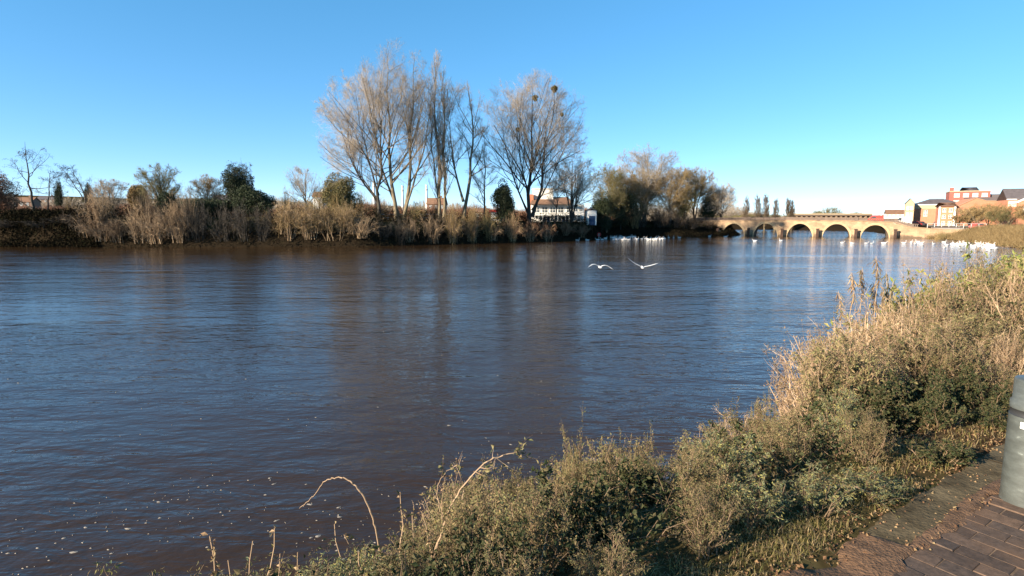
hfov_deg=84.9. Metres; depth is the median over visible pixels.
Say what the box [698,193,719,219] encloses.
holly tree
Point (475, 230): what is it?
bank scrub
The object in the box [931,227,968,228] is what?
river wall
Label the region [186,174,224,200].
bare tree
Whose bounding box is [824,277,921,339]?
bank shrub
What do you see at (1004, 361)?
dry shrub
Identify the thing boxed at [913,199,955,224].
brick building
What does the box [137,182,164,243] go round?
willow shrub
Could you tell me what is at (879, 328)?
dry shrub
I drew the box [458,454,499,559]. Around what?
leafy plume
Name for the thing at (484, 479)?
dry shrub
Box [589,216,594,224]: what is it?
door
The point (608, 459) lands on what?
tall weed
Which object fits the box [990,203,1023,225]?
bare tree
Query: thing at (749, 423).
leafy shrub
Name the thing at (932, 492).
soil crumbs
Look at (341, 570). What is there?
hanging shrub
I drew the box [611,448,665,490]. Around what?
tall weed
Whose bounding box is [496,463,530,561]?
leafy plume
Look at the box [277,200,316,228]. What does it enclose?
willow shrub
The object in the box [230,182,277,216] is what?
ivy mound
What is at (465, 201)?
poplar
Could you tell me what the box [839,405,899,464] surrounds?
tall weed
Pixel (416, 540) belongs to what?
leafy shrub
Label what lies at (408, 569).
leafy shrub
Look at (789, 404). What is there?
dry shrub
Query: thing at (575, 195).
bare tree
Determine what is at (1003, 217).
bare tree
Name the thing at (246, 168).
bare tree
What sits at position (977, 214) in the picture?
bare tree
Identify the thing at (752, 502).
hanging shrub
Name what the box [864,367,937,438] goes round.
bramble
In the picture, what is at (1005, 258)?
bank shrub
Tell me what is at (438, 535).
leafy plume
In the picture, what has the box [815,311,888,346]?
dry stem clump
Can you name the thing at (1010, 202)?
window
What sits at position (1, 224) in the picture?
dark shrub
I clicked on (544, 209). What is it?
window
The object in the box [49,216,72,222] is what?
dark shrub
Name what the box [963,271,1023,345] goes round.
dry shrub
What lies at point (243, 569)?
dead weed
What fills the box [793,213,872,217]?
railway viaduct
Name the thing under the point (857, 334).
dry shrub
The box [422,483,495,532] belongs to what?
tall weed
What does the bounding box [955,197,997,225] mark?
brick hall
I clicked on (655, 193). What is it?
bare tree
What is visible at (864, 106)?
sky
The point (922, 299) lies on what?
bank shrub
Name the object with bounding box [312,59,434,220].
poplar
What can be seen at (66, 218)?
dark shrub
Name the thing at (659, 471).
tall weed
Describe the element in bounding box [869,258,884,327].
tall reed
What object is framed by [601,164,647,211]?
bare tree
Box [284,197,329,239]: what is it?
willow shrub
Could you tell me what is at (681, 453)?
tall weed
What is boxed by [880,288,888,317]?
tall reed
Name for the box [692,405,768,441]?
dry shrub
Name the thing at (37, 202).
distant house
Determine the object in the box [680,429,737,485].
leafy shrub
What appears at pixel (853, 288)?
tall reed
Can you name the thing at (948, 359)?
tall weed
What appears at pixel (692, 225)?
dark thicket
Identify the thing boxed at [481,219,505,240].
bank scrub
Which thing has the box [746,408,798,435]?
leafy shrub
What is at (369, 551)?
hanging shrub
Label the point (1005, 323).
leafy shrub
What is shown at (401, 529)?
dead weed
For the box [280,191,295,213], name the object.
bare bush
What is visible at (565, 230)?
bank scrub
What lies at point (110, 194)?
bare tree
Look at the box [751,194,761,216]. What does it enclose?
lombardy poplar
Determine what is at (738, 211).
wood
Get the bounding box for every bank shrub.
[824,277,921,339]
[862,269,959,327]
[885,285,983,324]
[906,272,967,315]
[914,243,987,297]
[919,250,1020,311]
[964,263,1012,287]
[965,248,1023,328]
[965,254,1020,285]
[985,260,1022,298]
[996,252,1023,267]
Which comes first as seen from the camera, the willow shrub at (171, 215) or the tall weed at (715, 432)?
the tall weed at (715, 432)
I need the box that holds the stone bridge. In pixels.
[692,217,964,237]
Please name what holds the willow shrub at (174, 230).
on the ground at (680, 545)
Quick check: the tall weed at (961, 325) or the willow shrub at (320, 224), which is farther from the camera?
the willow shrub at (320, 224)
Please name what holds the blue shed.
on the ground at (680, 545)
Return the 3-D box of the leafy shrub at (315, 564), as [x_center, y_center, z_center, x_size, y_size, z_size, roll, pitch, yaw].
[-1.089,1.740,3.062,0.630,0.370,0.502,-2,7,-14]
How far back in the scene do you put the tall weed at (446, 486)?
6.37 m
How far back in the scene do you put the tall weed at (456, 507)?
4.72 m
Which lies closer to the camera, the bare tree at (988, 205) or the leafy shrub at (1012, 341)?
the leafy shrub at (1012, 341)
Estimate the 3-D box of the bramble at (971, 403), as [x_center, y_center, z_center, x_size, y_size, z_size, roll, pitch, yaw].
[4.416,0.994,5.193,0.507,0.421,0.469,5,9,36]
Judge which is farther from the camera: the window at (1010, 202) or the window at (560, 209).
the window at (1010, 202)
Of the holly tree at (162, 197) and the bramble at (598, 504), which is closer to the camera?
the bramble at (598, 504)
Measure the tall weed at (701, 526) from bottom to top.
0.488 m
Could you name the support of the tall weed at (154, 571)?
on the ground at (680, 545)
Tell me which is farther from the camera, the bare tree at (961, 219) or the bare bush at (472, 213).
the bare tree at (961, 219)
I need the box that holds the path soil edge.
[778,478,1000,575]
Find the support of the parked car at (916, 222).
on the ground at (680, 545)
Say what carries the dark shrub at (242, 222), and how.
on the ground at (680, 545)
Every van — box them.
[868,215,883,220]
[895,217,911,223]
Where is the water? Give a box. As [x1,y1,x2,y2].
[0,229,1023,575]
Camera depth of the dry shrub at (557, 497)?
5.32 m
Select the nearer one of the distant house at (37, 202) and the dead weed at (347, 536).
the dead weed at (347, 536)
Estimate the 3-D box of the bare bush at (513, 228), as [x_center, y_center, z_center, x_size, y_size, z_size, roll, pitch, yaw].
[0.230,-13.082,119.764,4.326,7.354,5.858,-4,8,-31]
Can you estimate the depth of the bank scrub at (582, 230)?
136.28 m
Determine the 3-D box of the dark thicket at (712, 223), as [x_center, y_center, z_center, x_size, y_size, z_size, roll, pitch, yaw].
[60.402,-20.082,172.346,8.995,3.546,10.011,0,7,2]
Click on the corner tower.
(909, 208)
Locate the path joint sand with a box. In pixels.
[903,495,1023,575]
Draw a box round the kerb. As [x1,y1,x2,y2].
[866,444,1004,545]
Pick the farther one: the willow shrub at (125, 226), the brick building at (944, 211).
the brick building at (944, 211)
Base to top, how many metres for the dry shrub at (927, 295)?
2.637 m
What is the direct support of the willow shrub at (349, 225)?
on the ground at (680, 545)
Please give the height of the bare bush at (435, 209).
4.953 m
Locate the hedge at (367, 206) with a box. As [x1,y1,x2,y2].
[6,202,613,220]
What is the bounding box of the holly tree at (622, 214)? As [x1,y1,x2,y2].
[609,188,637,228]
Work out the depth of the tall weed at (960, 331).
6.72 m
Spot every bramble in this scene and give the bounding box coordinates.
[299,476,381,560]
[420,509,538,575]
[431,437,537,557]
[431,455,463,544]
[519,458,641,560]
[591,454,670,517]
[702,419,772,473]
[788,484,879,499]
[799,376,908,448]
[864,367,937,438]
[879,365,963,424]
[898,436,976,471]
[906,386,974,429]
[924,361,992,408]
[956,368,1011,411]
[961,400,1007,430]
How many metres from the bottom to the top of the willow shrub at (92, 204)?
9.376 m
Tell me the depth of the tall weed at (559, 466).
7.01 m
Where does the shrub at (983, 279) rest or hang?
on the ground at (680, 545)
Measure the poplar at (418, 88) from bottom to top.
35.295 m
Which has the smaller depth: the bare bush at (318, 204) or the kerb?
the kerb
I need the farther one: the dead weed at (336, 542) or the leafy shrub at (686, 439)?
the leafy shrub at (686, 439)
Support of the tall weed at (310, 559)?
on the ground at (680, 545)
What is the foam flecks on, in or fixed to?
on the water
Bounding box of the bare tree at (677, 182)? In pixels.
[648,161,696,223]
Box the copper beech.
[0,171,22,211]
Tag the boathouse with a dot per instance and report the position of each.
(543, 206)
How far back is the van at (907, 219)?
165.69 m
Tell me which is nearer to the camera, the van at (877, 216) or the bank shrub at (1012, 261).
the bank shrub at (1012, 261)
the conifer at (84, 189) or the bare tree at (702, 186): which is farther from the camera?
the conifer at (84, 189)
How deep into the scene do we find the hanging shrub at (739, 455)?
3.75 m
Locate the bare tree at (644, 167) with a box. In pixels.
[605,142,690,220]
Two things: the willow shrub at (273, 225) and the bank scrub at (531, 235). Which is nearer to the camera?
the willow shrub at (273, 225)
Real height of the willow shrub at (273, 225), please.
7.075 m
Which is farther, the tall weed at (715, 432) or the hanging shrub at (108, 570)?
the tall weed at (715, 432)
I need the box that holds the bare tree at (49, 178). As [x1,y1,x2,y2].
[31,169,67,209]
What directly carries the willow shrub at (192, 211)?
on the ground at (680, 545)
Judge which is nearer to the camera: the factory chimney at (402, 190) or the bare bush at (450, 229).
the bare bush at (450, 229)
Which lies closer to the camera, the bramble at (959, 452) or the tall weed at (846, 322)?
the bramble at (959, 452)
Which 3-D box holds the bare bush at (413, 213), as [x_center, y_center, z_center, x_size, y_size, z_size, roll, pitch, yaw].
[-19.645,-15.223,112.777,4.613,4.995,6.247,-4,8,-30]
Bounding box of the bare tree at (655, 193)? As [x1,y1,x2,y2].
[618,172,670,220]
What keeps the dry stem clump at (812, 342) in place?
on the ground at (680, 545)
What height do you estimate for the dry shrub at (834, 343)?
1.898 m
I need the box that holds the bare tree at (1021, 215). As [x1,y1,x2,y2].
[1014,209,1023,221]
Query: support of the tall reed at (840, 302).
on the ground at (680, 545)
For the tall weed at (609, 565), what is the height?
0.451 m
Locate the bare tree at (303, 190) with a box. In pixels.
[282,165,324,208]
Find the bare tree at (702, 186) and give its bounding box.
[682,166,721,219]
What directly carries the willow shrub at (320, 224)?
on the ground at (680, 545)
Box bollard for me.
[999,375,1023,507]
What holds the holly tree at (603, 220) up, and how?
on the ground at (680, 545)
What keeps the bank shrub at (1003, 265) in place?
on the ground at (680, 545)
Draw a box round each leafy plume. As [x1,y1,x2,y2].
[410,515,455,575]
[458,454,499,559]
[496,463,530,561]
[555,449,589,513]
[560,405,592,485]
[590,429,627,481]
[625,421,656,474]
[711,402,735,440]
[747,384,771,428]
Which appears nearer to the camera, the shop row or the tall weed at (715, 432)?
the tall weed at (715, 432)
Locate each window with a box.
[542,207,547,211]
[550,207,555,211]
[558,207,563,211]
[1008,201,1016,205]
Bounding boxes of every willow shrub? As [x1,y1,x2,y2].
[60,205,108,237]
[75,180,119,229]
[76,216,123,241]
[98,211,130,242]
[105,221,143,231]
[119,196,162,243]
[133,209,175,243]
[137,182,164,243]
[154,192,183,236]
[160,213,194,242]
[171,186,200,237]
[257,197,296,234]
[274,189,308,240]
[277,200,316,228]
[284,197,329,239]
[292,197,338,232]
[302,215,332,230]
[311,206,356,240]
[329,196,358,231]
[332,202,373,233]
[342,211,385,238]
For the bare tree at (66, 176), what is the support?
on the ground at (680, 545)
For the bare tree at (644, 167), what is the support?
on the ground at (680, 545)
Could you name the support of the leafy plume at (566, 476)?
on the ground at (680, 545)
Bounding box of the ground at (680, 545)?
[0,195,1022,575]
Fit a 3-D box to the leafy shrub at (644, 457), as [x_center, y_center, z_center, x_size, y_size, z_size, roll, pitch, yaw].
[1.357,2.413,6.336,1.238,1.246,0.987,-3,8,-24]
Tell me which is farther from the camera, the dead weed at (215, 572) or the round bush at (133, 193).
the round bush at (133, 193)
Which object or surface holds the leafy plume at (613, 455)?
on the ground at (680, 545)
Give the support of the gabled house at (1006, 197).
on the ground at (680, 545)
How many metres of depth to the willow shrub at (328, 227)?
102.96 m
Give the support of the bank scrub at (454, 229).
on the ground at (680, 545)
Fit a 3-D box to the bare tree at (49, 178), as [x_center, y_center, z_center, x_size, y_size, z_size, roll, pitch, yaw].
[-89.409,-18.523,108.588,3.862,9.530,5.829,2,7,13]
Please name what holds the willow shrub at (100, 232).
on the ground at (680, 545)
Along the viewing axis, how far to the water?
18.77 m
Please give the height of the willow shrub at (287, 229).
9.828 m
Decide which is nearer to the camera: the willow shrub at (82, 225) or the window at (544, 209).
the willow shrub at (82, 225)
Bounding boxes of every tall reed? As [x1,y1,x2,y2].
[834,291,843,326]
[847,273,860,335]
[856,268,866,327]
[867,283,879,328]
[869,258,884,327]
[880,272,892,310]
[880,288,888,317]
[884,281,899,311]
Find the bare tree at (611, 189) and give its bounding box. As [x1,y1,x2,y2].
[585,162,628,232]
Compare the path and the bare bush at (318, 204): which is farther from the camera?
the bare bush at (318, 204)
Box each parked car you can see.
[912,221,921,225]
[969,223,984,227]
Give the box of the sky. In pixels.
[0,0,1023,215]
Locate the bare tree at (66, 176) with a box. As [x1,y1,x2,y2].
[52,163,97,202]
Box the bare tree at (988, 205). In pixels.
[973,202,1008,225]
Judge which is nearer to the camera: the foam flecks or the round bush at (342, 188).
the foam flecks
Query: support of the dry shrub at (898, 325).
on the ground at (680, 545)
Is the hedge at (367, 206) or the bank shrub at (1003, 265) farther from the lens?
the hedge at (367, 206)
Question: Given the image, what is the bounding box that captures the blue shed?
[585,208,596,224]
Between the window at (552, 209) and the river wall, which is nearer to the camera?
the window at (552, 209)
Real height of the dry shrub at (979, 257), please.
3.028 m
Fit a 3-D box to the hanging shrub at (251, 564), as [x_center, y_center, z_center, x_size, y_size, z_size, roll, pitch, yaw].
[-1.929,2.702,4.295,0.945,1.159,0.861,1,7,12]
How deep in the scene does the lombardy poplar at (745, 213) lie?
259.20 m
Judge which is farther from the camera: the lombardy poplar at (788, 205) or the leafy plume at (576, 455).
the lombardy poplar at (788, 205)
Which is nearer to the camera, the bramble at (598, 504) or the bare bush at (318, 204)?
the bramble at (598, 504)
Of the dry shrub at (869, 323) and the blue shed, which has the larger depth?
the blue shed
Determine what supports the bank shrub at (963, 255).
on the ground at (680, 545)
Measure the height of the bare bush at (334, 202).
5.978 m
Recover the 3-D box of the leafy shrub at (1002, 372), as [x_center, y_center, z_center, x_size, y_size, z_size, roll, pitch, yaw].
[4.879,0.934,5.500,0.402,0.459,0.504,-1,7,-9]
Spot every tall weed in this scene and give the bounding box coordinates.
[146,563,206,575]
[245,555,294,575]
[291,550,317,575]
[385,510,438,565]
[392,509,449,569]
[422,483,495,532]
[426,457,530,547]
[429,474,514,575]
[429,476,523,560]
[472,530,551,575]
[488,479,578,575]
[491,474,563,515]
[491,478,537,507]
[535,437,611,497]
[566,517,653,575]
[578,433,650,501]
[578,440,632,515]
[584,434,643,473]
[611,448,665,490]
[625,454,677,503]
[628,452,673,508]
[663,481,747,560]
[666,440,737,511]
[668,431,702,476]
[670,426,729,492]
[697,409,734,453]
[755,405,815,474]
[756,401,807,462]
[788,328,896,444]
[803,309,898,378]
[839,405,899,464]
[906,288,987,373]
[910,322,991,395]
[916,313,997,373]
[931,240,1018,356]
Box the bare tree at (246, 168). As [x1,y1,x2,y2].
[229,161,253,186]
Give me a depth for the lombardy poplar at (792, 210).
259.14 m
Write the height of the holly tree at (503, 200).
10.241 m
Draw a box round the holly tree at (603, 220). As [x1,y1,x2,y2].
[590,190,615,230]
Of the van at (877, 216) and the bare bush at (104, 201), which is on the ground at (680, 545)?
the bare bush at (104, 201)
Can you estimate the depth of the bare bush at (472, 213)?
114.30 m
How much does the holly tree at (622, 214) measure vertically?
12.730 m
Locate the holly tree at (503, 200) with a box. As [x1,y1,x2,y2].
[490,178,517,224]
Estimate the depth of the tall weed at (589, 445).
7.50 m
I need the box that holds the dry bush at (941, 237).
[938,229,946,238]
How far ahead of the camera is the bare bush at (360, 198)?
116.64 m
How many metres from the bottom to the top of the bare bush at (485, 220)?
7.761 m
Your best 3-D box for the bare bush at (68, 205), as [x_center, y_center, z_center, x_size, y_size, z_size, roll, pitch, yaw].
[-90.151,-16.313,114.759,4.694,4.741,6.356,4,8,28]
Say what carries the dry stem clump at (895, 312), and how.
on the ground at (680, 545)
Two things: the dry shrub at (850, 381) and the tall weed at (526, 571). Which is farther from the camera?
the dry shrub at (850, 381)
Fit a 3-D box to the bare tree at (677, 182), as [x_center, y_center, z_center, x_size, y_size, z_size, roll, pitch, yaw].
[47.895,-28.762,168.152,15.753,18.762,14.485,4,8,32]
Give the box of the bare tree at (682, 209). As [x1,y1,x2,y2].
[667,188,700,223]
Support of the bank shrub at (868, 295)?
on the ground at (680, 545)
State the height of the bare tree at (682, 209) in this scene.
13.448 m
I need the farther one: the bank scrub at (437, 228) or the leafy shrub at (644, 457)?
the bank scrub at (437, 228)
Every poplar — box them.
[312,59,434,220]
[352,37,448,220]
[421,49,458,221]
[433,79,489,222]
[465,68,594,223]
[466,133,499,215]
[741,195,750,216]
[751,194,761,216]
[761,195,769,229]
[771,198,779,229]
[783,197,791,216]
[789,200,795,229]
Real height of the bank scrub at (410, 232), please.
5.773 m
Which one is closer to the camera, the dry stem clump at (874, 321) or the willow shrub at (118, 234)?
the dry stem clump at (874, 321)
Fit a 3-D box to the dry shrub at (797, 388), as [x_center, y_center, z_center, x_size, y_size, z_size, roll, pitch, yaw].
[3.984,1.268,6.826,1.558,1.649,1.545,1,7,9]
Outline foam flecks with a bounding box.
[1,327,745,574]
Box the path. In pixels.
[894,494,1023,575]
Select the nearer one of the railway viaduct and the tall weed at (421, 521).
the tall weed at (421, 521)
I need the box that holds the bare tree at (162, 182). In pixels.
[133,162,186,206]
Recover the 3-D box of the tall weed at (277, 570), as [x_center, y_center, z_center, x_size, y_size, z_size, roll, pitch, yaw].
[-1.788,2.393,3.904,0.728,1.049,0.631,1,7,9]
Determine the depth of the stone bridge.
159.74 m
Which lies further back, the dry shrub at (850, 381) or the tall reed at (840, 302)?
the tall reed at (840, 302)
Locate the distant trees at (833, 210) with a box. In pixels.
[714,206,861,217]
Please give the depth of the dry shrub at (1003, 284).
9.13 m
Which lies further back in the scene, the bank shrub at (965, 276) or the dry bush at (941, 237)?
the dry bush at (941, 237)
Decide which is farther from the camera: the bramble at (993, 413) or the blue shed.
the blue shed
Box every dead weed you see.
[200,532,221,575]
[240,541,252,575]
[263,524,275,575]
[294,552,301,575]
[334,521,344,573]
[344,533,354,575]
[351,552,364,575]
[396,490,403,557]
[422,513,437,565]
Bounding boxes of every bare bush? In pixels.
[59,198,89,209]
[90,193,118,212]
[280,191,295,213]
[306,188,330,212]
[327,194,343,217]
[351,191,370,218]
[366,194,392,216]
[405,201,427,220]
[425,202,442,219]
[443,204,462,243]
[459,200,484,243]
[479,207,499,241]
[503,211,523,241]
[619,194,650,228]
[662,202,688,219]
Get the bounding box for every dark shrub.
[0,219,16,227]
[22,221,50,227]
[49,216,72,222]
[57,209,85,228]
[175,194,195,240]
[179,198,210,241]
[200,194,239,241]
[225,197,257,241]
[248,196,277,241]
[370,215,396,239]
[390,218,413,244]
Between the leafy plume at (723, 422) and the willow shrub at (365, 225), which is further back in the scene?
the willow shrub at (365, 225)
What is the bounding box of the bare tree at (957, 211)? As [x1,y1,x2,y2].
[953,207,980,226]
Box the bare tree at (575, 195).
[543,154,603,221]
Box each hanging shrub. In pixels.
[94,560,122,575]
[243,557,260,573]
[288,538,356,575]
[308,558,359,575]
[334,543,388,575]
[335,537,426,575]
[348,553,389,575]
[389,517,445,575]
[479,491,540,562]
[679,424,774,495]
[718,454,795,531]
[774,448,869,522]
[808,385,871,454]
[837,452,913,518]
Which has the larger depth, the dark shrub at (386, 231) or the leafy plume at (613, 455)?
the dark shrub at (386, 231)
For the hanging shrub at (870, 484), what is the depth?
3.52 m
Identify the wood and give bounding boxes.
[8,195,770,219]
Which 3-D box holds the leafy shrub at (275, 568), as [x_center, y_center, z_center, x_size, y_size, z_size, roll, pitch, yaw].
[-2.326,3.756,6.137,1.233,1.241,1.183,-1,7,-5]
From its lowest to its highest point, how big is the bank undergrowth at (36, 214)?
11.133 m
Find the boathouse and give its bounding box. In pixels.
[530,188,583,221]
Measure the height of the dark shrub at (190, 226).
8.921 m
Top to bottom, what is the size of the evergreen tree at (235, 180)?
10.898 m
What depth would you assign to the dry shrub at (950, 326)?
6.45 m
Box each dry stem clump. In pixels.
[765,320,855,400]
[774,315,905,385]
[783,317,854,392]
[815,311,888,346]
[842,301,931,337]
[854,285,975,332]
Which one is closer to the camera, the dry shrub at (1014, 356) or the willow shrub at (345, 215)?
the dry shrub at (1014, 356)
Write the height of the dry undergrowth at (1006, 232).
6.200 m
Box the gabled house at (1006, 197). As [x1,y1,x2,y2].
[996,188,1023,224]
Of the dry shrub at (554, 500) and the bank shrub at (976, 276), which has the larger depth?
the bank shrub at (976, 276)
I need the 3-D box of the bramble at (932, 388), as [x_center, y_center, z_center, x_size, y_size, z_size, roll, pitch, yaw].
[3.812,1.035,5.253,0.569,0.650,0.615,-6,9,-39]
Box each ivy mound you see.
[179,198,233,214]
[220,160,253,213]
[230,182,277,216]
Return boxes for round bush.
[124,183,151,214]
[320,170,363,213]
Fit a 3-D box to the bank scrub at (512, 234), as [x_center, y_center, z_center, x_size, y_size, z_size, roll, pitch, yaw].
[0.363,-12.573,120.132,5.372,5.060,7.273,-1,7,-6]
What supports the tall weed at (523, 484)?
on the ground at (680, 545)
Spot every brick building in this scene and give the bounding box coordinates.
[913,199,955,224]
[935,202,957,225]
[946,187,999,201]
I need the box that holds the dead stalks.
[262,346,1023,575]
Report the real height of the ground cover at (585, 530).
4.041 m
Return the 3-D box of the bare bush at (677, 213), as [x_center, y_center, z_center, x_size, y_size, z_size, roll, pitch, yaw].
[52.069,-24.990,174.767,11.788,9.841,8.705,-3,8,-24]
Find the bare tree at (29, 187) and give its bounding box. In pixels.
[0,148,55,208]
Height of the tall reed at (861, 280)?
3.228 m
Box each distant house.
[15,195,41,208]
[37,195,54,207]
[312,190,325,206]
[426,196,447,211]
[472,206,489,219]
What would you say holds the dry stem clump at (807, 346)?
on the ground at (680, 545)
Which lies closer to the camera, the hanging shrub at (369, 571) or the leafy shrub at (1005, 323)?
the hanging shrub at (369, 571)
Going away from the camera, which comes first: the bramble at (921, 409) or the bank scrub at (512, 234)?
the bramble at (921, 409)
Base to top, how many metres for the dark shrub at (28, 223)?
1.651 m
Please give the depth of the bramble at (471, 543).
2.55 m
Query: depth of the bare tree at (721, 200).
173.16 m
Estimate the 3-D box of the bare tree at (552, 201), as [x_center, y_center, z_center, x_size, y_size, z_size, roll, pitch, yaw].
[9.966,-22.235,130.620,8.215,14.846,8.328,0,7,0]
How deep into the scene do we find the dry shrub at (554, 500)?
4.99 m
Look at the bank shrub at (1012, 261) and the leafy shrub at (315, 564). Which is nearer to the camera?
the leafy shrub at (315, 564)
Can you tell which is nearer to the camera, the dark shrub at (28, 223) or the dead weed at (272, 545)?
the dead weed at (272, 545)
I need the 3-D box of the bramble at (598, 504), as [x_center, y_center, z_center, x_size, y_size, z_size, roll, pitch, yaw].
[0.432,1.310,3.286,0.667,0.564,0.617,-3,8,-22]
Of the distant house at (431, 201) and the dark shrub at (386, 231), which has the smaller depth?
the dark shrub at (386, 231)
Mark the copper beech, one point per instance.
(4, 202)
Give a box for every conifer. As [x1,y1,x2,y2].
[50,179,71,206]
[81,183,92,205]
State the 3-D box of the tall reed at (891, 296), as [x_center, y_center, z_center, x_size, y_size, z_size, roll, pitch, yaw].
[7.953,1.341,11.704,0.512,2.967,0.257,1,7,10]
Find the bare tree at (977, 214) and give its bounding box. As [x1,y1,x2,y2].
[958,205,995,222]
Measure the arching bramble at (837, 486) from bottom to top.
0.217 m
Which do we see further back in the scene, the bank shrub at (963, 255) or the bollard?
the bank shrub at (963, 255)
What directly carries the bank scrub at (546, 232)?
on the ground at (680, 545)
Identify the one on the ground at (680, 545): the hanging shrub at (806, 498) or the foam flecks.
the hanging shrub at (806, 498)
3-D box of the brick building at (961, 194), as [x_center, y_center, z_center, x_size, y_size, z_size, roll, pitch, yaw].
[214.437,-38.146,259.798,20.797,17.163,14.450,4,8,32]
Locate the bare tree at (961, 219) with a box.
[948,214,970,226]
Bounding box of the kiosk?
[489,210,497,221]
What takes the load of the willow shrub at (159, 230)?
on the ground at (680, 545)
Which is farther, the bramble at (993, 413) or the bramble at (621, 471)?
the bramble at (993, 413)
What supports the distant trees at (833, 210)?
on the ground at (680, 545)
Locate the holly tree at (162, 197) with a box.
[154,189,179,211]
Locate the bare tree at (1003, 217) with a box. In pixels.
[985,210,1015,224]
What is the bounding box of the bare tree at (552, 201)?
[539,161,568,224]
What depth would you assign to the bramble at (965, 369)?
5.41 m
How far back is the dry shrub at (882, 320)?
7.57 m
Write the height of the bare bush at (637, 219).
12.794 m
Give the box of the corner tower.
[904,198,914,220]
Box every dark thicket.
[627,204,655,226]
[643,203,675,227]
[662,209,690,227]
[679,218,701,228]
[701,217,720,228]
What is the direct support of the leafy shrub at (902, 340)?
on the ground at (680, 545)
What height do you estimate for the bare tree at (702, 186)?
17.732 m
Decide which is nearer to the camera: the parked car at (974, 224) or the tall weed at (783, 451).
the tall weed at (783, 451)
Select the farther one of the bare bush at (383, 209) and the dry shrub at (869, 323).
the bare bush at (383, 209)
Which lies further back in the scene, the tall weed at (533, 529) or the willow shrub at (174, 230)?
the willow shrub at (174, 230)
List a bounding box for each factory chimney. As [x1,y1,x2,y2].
[401,186,403,207]
[425,185,427,208]
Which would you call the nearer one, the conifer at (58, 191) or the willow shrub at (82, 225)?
the willow shrub at (82, 225)
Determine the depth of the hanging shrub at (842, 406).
4.42 m
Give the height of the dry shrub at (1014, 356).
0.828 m
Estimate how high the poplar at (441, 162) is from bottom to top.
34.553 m
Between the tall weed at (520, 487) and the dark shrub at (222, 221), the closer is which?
the tall weed at (520, 487)
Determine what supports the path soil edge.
on the ground at (680, 545)
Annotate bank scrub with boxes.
[400,215,419,241]
[417,213,450,243]
[441,212,466,243]
[458,215,480,240]
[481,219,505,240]
[504,218,524,240]
[520,220,541,241]
[537,220,556,241]
[558,219,578,235]
[571,221,590,237]
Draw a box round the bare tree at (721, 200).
[701,182,737,216]
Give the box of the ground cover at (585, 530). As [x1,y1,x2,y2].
[233,343,1022,575]
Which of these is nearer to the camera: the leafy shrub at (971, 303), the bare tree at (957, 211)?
the leafy shrub at (971, 303)
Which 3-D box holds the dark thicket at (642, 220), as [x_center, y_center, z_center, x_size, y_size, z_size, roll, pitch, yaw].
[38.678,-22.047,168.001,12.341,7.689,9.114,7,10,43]
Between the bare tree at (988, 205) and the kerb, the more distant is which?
the bare tree at (988, 205)
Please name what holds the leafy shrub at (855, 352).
on the ground at (680, 545)
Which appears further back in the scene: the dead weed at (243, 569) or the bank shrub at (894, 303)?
the bank shrub at (894, 303)
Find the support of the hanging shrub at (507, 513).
on the ground at (680, 545)
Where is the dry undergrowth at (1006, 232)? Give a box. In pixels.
[940,221,1023,248]
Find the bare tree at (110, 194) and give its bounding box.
[88,179,128,215]
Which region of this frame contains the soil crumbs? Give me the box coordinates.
[592,402,1005,575]
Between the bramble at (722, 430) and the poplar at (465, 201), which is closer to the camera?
the bramble at (722, 430)
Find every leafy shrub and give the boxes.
[253,552,334,575]
[308,560,354,575]
[368,529,451,575]
[369,514,444,574]
[419,487,493,514]
[516,451,616,504]
[529,471,610,548]
[584,441,674,495]
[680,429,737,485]
[717,396,809,463]
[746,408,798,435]
[762,410,812,440]
[799,327,917,416]
[868,318,988,398]
[874,303,934,336]
[902,302,1023,378]
[929,276,1023,374]
[979,362,1023,399]
[985,306,1023,368]
[993,327,1023,373]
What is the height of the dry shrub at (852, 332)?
1.827 m
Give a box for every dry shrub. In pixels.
[397,498,443,551]
[409,453,519,538]
[527,482,570,522]
[538,483,577,522]
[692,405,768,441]
[761,335,895,444]
[763,326,913,430]
[765,360,817,431]
[778,382,806,430]
[781,316,925,406]
[794,316,917,416]
[796,319,912,352]
[799,315,901,399]
[833,306,895,341]
[835,287,1006,401]
[843,314,909,355]
[853,303,943,367]
[875,317,999,399]
[886,256,1023,339]
[912,238,1023,321]
[943,259,1023,371]
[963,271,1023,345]
[968,324,1023,382]
[973,331,1023,386]
[1005,271,1023,293]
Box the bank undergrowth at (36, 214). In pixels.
[0,200,739,246]
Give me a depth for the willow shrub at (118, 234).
100.27 m
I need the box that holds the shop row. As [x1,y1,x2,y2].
[878,210,903,218]
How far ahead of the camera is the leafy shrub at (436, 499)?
7.09 m
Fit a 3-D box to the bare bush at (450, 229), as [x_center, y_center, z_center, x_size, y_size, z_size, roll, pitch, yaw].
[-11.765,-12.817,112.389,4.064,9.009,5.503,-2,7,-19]
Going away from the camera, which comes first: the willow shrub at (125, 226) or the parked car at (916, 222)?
the willow shrub at (125, 226)
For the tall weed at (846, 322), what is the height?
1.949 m

